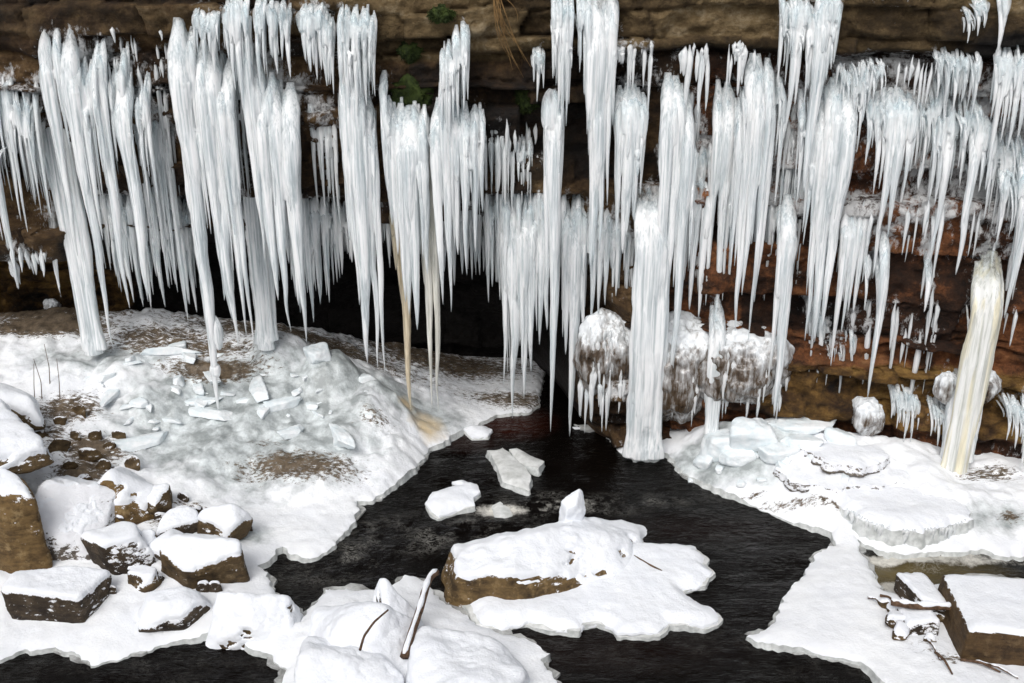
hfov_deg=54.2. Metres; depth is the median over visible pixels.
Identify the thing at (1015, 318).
icicle
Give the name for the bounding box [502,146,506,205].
icicle
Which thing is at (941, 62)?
icicle
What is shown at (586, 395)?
icicle
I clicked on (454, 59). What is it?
icicle curtain
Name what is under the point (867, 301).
icicle
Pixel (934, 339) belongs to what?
icicle
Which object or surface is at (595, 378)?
icicle
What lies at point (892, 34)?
cliff
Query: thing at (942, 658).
twig
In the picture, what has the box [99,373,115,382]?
ice chunk
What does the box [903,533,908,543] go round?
icicle
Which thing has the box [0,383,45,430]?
rock
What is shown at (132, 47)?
icicle
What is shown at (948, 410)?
ice column
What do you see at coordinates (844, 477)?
ice chunk
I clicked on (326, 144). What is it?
icicle curtain
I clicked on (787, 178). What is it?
icicle curtain
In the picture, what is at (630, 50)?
icicle
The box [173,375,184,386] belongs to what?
ice chunk
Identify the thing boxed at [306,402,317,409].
ice chunk
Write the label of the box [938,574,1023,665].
stone block
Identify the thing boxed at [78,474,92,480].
stone
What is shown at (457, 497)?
ice floe
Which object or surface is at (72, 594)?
block rock
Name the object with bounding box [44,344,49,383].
twig
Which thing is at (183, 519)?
rock
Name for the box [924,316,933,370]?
icicle
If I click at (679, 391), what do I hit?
glazed boulder
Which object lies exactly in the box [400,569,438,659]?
branch
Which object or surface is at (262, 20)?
icicle curtain
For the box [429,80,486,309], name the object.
icicle curtain
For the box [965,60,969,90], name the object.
icicle
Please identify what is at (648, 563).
twig
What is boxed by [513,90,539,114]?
moss clump
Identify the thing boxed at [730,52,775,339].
icicle curtain
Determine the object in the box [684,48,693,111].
icicle
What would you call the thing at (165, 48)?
icicle
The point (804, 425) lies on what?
ice block
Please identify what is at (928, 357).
icicle
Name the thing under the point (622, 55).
icicle
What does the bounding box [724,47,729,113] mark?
icicle
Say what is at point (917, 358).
icicle
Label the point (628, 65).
icicle
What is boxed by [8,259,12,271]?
icicle
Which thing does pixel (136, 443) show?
ice block
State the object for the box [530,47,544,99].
icicle cluster
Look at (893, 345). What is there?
icicle
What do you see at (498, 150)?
icicle
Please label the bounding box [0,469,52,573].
boulder
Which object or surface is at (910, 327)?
icicle
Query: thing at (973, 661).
twig
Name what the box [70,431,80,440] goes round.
stone
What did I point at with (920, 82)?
icicle
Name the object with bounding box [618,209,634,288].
icicle curtain
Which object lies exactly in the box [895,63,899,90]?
icicle
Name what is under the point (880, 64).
icicle
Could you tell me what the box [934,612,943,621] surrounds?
stone
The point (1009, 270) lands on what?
icicle
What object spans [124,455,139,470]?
stone
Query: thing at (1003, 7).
icicle cluster
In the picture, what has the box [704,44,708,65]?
icicle
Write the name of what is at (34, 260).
icicle
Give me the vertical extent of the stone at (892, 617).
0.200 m
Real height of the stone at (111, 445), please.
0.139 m
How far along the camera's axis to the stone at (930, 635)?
9.16 m
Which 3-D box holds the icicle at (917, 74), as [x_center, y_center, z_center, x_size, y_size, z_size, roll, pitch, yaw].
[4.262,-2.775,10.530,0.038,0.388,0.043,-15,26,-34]
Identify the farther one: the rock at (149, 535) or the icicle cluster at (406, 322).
the icicle cluster at (406, 322)
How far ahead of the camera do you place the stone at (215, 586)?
9.86 m
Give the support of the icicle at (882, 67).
hanging from the icicle curtain at (853, 76)
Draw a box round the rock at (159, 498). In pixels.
[147,483,172,514]
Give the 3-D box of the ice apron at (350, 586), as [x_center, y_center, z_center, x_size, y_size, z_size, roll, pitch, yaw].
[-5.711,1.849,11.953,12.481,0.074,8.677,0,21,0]
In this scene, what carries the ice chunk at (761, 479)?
on the snowy bank at (828, 609)
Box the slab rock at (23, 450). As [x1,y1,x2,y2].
[0,399,53,473]
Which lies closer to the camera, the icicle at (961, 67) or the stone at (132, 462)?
the icicle at (961, 67)
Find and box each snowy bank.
[0,307,556,682]
[572,421,1023,682]
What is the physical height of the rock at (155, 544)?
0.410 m
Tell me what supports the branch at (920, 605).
on the stone block at (920, 622)
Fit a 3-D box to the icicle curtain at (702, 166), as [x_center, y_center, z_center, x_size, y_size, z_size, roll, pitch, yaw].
[2.736,-1.500,11.845,1.429,2.056,0.279,5,22,13]
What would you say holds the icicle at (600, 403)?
hanging from the cliff
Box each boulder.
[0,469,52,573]
[43,298,60,309]
[97,466,153,524]
[160,533,249,588]
[205,592,303,649]
[294,636,403,682]
[308,601,411,670]
[371,578,423,629]
[405,626,529,682]
[441,517,646,606]
[573,308,630,394]
[662,311,708,423]
[697,320,794,404]
[851,396,884,435]
[932,371,956,404]
[984,370,1001,404]
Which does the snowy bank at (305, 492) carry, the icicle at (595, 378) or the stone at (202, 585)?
the stone at (202, 585)
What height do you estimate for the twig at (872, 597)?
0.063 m
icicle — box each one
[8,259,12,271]
[11,269,18,288]
[15,261,20,283]
[18,251,22,270]
[24,251,29,268]
[31,253,36,274]
[34,252,38,263]
[39,250,44,275]
[52,227,60,294]
[108,62,110,85]
[110,28,115,42]
[113,58,117,75]
[116,60,118,74]
[130,65,132,82]
[131,38,134,61]
[133,39,137,60]
[137,67,142,89]
[156,46,160,75]
[159,59,163,77]
[164,45,167,58]
[478,181,479,219]
[484,133,486,189]
[485,171,487,228]
[495,137,500,190]
[496,138,497,203]
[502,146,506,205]
[505,121,508,159]
[507,136,509,195]
[511,152,514,196]
[511,171,512,210]
[513,131,516,152]
[525,124,528,153]
[533,124,537,143]
[578,381,580,416]
[580,382,583,417]
[584,390,588,432]
[589,382,593,421]
[593,372,596,390]
[595,341,599,349]
[597,384,602,406]
[599,393,601,415]
[601,394,603,429]
[602,376,604,393]
[605,390,608,428]
[607,384,611,414]
[617,49,620,61]
[618,377,621,413]
[620,46,624,63]
[620,52,624,63]
[622,380,625,400]
[627,44,632,76]
[627,55,629,99]
[629,57,632,86]
[632,61,634,88]
[633,48,636,60]
[642,49,646,85]
[647,52,650,119]
[649,55,652,98]
[650,44,653,55]
[678,51,681,73]
[681,47,687,75]
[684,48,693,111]
[689,93,693,109]
[693,386,698,413]
[694,104,696,142]
[695,50,700,81]
[695,122,697,139]
[697,55,704,113]
[697,107,700,140]
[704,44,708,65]
[705,57,709,110]
[722,372,727,399]
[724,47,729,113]
[729,56,732,83]
[732,42,736,53]
[734,48,739,60]
[737,55,741,95]
[740,47,747,84]
[746,402,748,417]
[752,51,756,71]
[757,389,760,413]
[763,372,766,400]
[778,392,781,410]
[782,122,790,176]
[785,377,788,390]
[835,65,839,89]
[840,65,844,96]
[844,509,849,517]
[849,512,854,523]
[850,312,855,327]
[858,64,864,103]
[862,327,870,383]
[865,266,872,310]
[865,302,870,335]
[866,214,873,247]
[867,62,869,77]
[867,65,873,105]
[873,217,880,274]
[878,60,881,82]
[879,525,883,535]
[880,62,884,80]
[889,303,895,349]
[889,310,898,368]
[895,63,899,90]
[895,179,904,237]
[900,330,906,362]
[902,211,910,253]
[903,66,907,87]
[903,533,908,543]
[904,315,912,366]
[905,235,909,259]
[908,57,912,86]
[908,65,914,79]
[910,335,921,392]
[912,199,919,252]
[913,60,919,95]
[916,66,923,111]
[917,162,923,189]
[920,244,930,298]
[921,66,926,107]
[922,201,929,234]
[922,329,932,393]
[923,309,932,353]
[924,269,932,310]
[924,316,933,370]
[925,65,932,104]
[927,151,931,196]
[928,287,934,325]
[929,324,937,368]
[931,208,944,286]
[932,304,939,336]
[938,58,942,69]
[948,526,953,538]
[958,61,963,93]
[959,59,965,97]
[961,57,968,102]
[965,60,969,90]
[967,64,974,107]
[968,211,974,253]
[972,213,980,258]
[990,242,995,268]
[1003,313,1007,333]
[1005,252,1013,290]
[1009,311,1017,345]
[1010,226,1015,264]
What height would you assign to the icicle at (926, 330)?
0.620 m
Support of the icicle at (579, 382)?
hanging from the glazed boulder at (597, 323)
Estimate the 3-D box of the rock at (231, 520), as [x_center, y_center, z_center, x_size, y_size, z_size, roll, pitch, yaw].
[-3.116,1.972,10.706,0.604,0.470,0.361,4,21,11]
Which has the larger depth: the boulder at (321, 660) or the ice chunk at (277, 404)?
the ice chunk at (277, 404)
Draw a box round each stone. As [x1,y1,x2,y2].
[35,430,47,437]
[48,438,70,452]
[53,416,66,424]
[62,460,77,469]
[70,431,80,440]
[71,404,85,418]
[78,447,102,461]
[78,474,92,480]
[88,429,101,440]
[95,459,110,469]
[103,441,116,449]
[109,585,116,593]
[111,430,125,438]
[116,515,124,520]
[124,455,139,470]
[154,512,164,521]
[158,573,164,580]
[177,492,188,502]
[192,506,202,513]
[196,580,208,592]
[209,581,222,592]
[877,598,889,608]
[885,610,905,628]
[886,602,898,611]
[892,620,909,640]
[923,632,936,641]
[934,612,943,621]
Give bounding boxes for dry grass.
[493,0,530,77]
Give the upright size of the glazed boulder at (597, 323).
1.222 m
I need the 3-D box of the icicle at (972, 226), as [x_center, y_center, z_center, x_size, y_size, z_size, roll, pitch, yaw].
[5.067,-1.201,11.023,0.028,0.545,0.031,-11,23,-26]
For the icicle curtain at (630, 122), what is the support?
hanging from the cliff
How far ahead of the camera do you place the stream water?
10.67 m
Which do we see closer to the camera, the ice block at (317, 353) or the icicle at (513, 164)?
the icicle at (513, 164)
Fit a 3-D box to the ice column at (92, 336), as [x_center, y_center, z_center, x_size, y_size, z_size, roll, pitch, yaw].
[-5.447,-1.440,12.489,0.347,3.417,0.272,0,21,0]
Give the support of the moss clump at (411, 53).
attached to the cliff
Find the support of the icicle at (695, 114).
attached to the cliff
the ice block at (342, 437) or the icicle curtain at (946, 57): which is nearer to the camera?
the icicle curtain at (946, 57)
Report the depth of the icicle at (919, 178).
10.98 m
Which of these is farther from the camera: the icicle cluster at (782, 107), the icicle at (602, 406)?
the icicle at (602, 406)
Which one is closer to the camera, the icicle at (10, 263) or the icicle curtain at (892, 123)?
the icicle curtain at (892, 123)
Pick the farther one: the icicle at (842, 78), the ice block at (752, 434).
the ice block at (752, 434)
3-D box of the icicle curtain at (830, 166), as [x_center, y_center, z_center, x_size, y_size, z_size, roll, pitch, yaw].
[3.437,-1.464,11.325,0.673,3.028,0.486,6,22,15]
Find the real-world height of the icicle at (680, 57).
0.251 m
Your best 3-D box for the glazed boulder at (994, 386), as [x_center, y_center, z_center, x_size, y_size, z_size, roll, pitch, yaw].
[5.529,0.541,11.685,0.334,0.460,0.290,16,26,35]
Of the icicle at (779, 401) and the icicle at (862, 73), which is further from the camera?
the icicle at (779, 401)
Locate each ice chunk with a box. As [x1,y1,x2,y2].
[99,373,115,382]
[100,389,119,406]
[119,404,131,409]
[123,360,141,365]
[124,417,133,424]
[125,355,135,362]
[129,397,148,407]
[140,346,201,355]
[146,403,152,412]
[148,419,160,423]
[162,418,181,423]
[168,341,186,347]
[171,386,180,394]
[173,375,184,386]
[182,352,195,363]
[188,406,232,420]
[192,381,203,394]
[194,395,208,406]
[203,371,220,383]
[220,391,234,395]
[236,397,248,403]
[249,375,268,402]
[257,404,269,418]
[263,396,300,411]
[277,424,303,439]
[291,389,299,395]
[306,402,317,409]
[311,410,323,417]
[365,413,372,418]
[715,464,723,473]
[736,480,745,487]
[756,477,766,482]
[775,461,789,468]
[784,457,792,463]
[841,473,848,480]
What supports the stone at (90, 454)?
on the snowy bank at (305, 492)
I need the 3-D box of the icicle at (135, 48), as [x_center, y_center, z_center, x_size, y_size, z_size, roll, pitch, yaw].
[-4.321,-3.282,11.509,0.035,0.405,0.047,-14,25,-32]
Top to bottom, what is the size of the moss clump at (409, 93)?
0.578 m
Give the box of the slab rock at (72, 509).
[34,475,115,560]
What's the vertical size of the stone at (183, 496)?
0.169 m
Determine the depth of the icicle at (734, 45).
10.85 m
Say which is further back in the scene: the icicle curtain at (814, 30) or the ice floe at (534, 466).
the ice floe at (534, 466)
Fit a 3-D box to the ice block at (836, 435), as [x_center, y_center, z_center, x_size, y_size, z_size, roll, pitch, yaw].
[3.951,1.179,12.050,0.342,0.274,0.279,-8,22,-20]
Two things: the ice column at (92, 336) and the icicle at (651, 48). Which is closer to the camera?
the icicle at (651, 48)
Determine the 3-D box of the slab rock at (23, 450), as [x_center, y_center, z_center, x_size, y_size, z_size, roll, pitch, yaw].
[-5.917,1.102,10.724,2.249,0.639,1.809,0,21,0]
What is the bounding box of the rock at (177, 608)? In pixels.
[137,586,211,632]
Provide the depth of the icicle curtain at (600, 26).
11.02 m
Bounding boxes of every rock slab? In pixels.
[773,467,909,493]
[800,441,889,476]
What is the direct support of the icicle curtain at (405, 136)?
hanging from the cliff
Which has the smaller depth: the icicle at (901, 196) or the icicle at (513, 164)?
the icicle at (901, 196)
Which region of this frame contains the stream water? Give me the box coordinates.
[0,374,1023,682]
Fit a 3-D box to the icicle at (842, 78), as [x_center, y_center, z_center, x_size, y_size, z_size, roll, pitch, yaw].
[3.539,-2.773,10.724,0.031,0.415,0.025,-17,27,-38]
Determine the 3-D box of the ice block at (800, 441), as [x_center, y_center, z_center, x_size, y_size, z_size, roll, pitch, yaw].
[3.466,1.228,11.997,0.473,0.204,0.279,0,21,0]
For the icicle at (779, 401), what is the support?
hanging from the cliff
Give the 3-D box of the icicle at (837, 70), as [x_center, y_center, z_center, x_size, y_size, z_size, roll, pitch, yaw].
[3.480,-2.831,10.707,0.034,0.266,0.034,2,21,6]
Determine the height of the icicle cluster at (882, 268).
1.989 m
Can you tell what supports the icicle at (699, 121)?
attached to the cliff
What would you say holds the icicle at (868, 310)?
hanging from the cliff
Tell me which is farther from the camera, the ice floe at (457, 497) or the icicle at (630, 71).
the ice floe at (457, 497)
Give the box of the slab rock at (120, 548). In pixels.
[81,521,157,574]
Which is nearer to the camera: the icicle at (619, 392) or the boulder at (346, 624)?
the boulder at (346, 624)
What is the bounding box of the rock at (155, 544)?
[149,528,181,560]
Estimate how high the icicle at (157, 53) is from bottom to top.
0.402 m
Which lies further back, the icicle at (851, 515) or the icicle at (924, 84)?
the icicle at (851, 515)
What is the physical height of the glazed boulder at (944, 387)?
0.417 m
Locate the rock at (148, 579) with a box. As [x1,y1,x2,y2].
[128,565,161,592]
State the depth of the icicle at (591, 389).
12.62 m
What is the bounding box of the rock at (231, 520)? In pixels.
[197,503,252,539]
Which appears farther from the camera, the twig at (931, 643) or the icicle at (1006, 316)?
the icicle at (1006, 316)
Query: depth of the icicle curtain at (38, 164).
12.15 m
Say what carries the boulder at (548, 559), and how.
on the ice floe at (636, 598)
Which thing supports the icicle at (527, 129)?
hanging from the cliff
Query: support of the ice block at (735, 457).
on the snowy bank at (828, 609)
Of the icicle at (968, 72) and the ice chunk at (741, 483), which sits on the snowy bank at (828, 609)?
the ice chunk at (741, 483)
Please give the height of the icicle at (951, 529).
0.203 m
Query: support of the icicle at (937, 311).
hanging from the cliff
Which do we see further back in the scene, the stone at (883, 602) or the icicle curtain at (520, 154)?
the icicle curtain at (520, 154)
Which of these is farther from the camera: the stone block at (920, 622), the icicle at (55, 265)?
the icicle at (55, 265)
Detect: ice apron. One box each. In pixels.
[53,380,561,682]
[574,424,1021,667]
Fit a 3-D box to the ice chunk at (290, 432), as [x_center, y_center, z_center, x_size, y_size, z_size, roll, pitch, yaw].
[-2.728,1.117,12.374,0.374,0.106,0.206,-13,24,-29]
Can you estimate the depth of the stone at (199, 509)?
11.03 m
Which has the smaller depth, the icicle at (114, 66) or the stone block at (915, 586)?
the stone block at (915, 586)
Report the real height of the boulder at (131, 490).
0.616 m
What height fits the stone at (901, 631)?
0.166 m
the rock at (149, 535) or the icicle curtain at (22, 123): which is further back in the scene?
the icicle curtain at (22, 123)
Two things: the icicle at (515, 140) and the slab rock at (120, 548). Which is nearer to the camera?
the slab rock at (120, 548)
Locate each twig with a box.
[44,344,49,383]
[57,363,59,398]
[359,609,388,650]
[634,555,661,570]
[868,595,877,600]
[924,636,940,660]
[934,651,952,674]
[960,658,1000,672]
[977,660,1018,678]
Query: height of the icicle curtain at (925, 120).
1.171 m
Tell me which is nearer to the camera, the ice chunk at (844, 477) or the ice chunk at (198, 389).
the ice chunk at (844, 477)
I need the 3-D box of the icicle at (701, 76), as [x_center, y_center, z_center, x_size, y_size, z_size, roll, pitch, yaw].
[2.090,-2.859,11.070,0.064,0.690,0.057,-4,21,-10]
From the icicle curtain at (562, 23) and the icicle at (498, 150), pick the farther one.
the icicle at (498, 150)
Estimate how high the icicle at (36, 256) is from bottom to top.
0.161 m
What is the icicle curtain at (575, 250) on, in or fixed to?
hanging from the cliff
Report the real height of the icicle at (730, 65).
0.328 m
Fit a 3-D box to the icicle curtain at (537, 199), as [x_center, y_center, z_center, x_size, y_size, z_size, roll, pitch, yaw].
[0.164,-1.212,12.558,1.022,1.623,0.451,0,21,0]
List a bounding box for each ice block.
[111,431,167,452]
[184,397,222,405]
[303,342,330,363]
[329,423,355,448]
[358,373,376,382]
[559,489,585,520]
[693,455,712,468]
[699,428,731,461]
[719,449,756,466]
[729,417,777,451]
[757,442,799,463]
[764,416,835,433]
[780,434,823,448]
[824,426,856,444]
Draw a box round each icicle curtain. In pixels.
[0,77,50,280]
[0,104,59,228]
[98,193,196,311]
[132,62,187,318]
[167,19,253,409]
[192,0,251,109]
[206,56,278,199]
[224,196,352,310]
[242,32,306,341]
[253,0,291,87]
[299,3,335,93]
[308,103,339,216]
[337,5,376,115]
[338,63,384,369]
[379,70,429,326]
[380,202,496,301]
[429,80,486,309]
[439,21,469,143]
[484,190,566,306]
[488,130,532,215]
[499,194,549,416]
[550,0,573,126]
[562,195,620,435]
[574,0,618,262]
[612,84,647,253]
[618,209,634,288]
[658,72,697,367]
[684,79,735,320]
[696,147,800,298]
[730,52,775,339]
[777,0,841,188]
[783,98,804,273]
[794,73,856,337]
[805,296,855,391]
[830,213,862,365]
[839,59,885,151]
[865,88,918,234]
[887,384,919,441]
[914,73,948,177]
[928,98,996,274]
[932,48,980,116]
[984,132,1023,234]
[985,45,1023,189]
[996,156,1023,317]
[996,393,1023,469]
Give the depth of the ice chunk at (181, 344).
13.36 m
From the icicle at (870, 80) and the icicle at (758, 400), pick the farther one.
the icicle at (758, 400)
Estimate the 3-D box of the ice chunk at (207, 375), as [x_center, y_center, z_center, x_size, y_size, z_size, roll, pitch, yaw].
[-3.915,0.464,13.044,0.156,0.123,0.525,-12,24,-28]
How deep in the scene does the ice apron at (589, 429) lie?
10.38 m
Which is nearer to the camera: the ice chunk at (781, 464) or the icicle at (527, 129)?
the ice chunk at (781, 464)
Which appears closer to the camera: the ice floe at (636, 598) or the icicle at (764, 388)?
the ice floe at (636, 598)
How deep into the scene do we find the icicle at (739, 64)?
10.92 m
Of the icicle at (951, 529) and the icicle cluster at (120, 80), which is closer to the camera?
the icicle at (951, 529)
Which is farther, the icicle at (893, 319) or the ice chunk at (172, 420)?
the ice chunk at (172, 420)
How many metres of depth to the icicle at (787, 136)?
11.27 m
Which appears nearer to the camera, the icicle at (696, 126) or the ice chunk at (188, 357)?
the icicle at (696, 126)
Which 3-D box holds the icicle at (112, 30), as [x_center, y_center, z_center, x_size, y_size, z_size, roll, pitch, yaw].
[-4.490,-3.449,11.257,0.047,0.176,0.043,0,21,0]
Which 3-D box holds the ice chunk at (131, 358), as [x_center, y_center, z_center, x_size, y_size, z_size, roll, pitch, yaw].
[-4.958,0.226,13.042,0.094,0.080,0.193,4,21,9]
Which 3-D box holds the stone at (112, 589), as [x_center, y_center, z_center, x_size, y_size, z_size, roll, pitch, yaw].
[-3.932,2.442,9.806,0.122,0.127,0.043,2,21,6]
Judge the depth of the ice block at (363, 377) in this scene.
13.21 m
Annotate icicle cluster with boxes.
[38,28,77,255]
[60,36,117,345]
[90,41,134,307]
[114,72,157,294]
[390,216,411,408]
[421,139,440,410]
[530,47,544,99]
[541,92,564,431]
[768,195,796,411]
[774,74,786,204]
[853,218,870,311]
[864,234,889,394]
[924,205,935,261]
[926,396,945,445]
[960,0,987,42]
[996,0,1009,51]
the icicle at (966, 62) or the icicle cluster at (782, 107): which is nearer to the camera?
the icicle at (966, 62)
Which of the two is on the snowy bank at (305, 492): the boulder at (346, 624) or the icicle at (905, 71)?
the boulder at (346, 624)
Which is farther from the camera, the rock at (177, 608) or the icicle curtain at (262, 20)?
the icicle curtain at (262, 20)
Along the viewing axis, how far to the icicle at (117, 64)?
11.42 m
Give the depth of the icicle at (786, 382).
12.20 m
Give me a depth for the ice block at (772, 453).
11.85 m
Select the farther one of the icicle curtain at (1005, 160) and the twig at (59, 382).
the twig at (59, 382)
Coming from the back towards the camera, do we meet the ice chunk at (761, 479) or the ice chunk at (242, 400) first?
the ice chunk at (242, 400)
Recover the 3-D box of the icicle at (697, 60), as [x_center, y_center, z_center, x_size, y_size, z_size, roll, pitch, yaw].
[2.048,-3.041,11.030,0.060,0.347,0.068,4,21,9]
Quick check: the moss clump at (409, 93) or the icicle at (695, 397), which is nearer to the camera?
the moss clump at (409, 93)
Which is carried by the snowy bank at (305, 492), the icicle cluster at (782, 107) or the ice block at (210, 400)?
the ice block at (210, 400)
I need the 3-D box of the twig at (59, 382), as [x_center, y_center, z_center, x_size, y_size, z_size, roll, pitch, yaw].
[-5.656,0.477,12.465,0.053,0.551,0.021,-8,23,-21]
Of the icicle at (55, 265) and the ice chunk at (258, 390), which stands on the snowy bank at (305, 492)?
the ice chunk at (258, 390)
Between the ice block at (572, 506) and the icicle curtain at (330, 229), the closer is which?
the ice block at (572, 506)
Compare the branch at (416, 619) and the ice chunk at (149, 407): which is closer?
the branch at (416, 619)
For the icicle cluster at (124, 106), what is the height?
2.678 m
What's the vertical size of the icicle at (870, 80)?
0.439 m
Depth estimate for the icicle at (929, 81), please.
10.51 m
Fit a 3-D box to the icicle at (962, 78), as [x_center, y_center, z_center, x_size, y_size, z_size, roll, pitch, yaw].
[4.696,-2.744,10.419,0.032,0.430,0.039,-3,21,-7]
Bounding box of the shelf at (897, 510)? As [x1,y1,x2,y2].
[835,486,973,549]
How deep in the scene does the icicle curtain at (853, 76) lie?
10.70 m
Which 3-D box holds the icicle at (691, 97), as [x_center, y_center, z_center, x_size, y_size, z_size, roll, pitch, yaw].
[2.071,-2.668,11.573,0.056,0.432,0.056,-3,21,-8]
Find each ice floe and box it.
[425,480,480,520]
[461,542,722,640]
[463,425,492,439]
[485,448,532,495]
[491,502,512,517]
[509,448,544,476]
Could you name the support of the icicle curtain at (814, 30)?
hanging from the cliff
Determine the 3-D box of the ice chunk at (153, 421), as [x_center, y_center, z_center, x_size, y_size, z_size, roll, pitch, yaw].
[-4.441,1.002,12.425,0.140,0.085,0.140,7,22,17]
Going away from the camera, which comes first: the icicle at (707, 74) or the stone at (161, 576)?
the stone at (161, 576)
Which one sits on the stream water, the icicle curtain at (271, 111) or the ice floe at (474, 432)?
the ice floe at (474, 432)
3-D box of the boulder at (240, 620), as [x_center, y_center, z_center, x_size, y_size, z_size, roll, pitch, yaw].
[-2.450,2.701,9.480,0.952,0.663,0.539,0,21,0]
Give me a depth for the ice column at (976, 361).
11.29 m
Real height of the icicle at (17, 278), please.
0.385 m
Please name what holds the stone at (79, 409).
on the snowy bank at (305, 492)
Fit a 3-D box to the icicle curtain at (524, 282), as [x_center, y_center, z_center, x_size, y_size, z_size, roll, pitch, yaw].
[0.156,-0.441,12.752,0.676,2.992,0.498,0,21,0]
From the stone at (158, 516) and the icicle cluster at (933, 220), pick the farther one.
the icicle cluster at (933, 220)
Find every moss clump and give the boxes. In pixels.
[388,73,434,110]
[396,39,424,64]
[425,3,458,23]
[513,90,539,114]
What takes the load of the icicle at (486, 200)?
hanging from the cliff
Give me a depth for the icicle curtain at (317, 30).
11.00 m
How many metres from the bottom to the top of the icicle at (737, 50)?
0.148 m
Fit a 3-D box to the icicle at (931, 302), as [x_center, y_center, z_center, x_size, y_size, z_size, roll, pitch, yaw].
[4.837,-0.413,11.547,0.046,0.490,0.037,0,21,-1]
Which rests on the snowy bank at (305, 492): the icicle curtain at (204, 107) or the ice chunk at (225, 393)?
the ice chunk at (225, 393)
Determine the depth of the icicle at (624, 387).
12.53 m
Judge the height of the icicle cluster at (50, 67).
2.631 m
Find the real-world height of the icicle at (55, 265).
1.109 m
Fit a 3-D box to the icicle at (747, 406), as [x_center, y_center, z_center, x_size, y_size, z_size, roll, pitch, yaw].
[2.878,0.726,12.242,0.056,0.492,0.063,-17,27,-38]
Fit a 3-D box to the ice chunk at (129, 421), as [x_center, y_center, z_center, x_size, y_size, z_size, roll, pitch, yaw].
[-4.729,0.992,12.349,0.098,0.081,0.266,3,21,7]
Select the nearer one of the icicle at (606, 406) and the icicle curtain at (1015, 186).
the icicle curtain at (1015, 186)
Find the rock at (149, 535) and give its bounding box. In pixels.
[141,529,156,544]
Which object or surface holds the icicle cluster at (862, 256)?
hanging from the cliff
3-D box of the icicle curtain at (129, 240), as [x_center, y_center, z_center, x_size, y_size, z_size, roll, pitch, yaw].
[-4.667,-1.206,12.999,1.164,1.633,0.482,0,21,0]
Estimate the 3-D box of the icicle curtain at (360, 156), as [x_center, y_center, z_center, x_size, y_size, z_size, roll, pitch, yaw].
[-1.751,-1.517,11.840,0.444,3.960,0.496,0,21,0]
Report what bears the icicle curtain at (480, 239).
hanging from the cliff
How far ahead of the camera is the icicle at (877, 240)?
11.25 m
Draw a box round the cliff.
[0,0,1023,458]
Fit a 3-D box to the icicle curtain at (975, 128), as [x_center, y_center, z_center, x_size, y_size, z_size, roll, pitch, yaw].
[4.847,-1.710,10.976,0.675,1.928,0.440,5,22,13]
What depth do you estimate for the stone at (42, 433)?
11.80 m
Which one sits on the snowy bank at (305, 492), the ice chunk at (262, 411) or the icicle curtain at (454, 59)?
the ice chunk at (262, 411)
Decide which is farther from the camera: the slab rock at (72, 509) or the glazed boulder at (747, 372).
the glazed boulder at (747, 372)
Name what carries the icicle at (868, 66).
hanging from the icicle curtain at (853, 76)
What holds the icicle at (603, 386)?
hanging from the glazed boulder at (597, 323)
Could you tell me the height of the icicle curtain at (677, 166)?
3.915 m
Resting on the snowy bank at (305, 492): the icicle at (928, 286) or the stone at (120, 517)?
the stone at (120, 517)
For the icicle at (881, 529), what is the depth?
10.78 m
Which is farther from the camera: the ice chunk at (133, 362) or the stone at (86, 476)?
the ice chunk at (133, 362)
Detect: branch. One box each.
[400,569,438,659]
[891,598,950,609]
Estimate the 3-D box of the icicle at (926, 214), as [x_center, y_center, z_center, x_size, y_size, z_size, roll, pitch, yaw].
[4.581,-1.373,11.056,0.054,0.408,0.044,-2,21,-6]
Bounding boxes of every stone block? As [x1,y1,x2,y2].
[894,572,945,621]
[897,601,939,635]
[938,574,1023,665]
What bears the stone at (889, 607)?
on the snowy bank at (828, 609)
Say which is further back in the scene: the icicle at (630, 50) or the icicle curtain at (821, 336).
the icicle curtain at (821, 336)
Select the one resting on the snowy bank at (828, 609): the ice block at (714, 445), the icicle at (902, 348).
the ice block at (714, 445)
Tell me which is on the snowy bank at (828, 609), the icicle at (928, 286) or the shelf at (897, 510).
the shelf at (897, 510)
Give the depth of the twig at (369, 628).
8.54 m
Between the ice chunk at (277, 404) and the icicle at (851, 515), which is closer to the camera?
the icicle at (851, 515)
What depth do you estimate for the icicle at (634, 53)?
11.04 m
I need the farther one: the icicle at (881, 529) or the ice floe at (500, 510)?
the ice floe at (500, 510)
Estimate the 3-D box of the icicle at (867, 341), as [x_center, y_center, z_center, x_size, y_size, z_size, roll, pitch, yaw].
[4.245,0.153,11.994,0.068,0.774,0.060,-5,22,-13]
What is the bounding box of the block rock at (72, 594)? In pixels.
[1,566,111,623]
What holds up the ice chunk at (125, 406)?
on the snowy bank at (305, 492)
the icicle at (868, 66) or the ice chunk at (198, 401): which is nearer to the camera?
the icicle at (868, 66)
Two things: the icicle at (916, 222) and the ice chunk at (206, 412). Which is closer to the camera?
the icicle at (916, 222)
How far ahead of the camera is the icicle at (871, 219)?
11.16 m
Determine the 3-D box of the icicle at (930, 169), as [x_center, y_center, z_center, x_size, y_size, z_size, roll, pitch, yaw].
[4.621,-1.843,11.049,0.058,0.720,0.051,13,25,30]
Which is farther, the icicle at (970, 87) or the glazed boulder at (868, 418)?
the glazed boulder at (868, 418)
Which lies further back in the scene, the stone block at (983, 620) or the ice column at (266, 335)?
the ice column at (266, 335)
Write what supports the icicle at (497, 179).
hanging from the cliff
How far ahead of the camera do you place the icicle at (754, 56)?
10.86 m
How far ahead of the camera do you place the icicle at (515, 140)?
11.67 m
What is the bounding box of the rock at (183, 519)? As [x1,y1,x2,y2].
[156,506,197,536]
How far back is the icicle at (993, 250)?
11.23 m
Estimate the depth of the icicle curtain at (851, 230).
11.38 m
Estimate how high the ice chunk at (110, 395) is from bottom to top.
0.106 m
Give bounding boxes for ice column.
[46,127,106,355]
[243,196,278,350]
[622,201,669,460]
[703,313,725,433]
[940,265,1003,474]
[940,390,982,462]

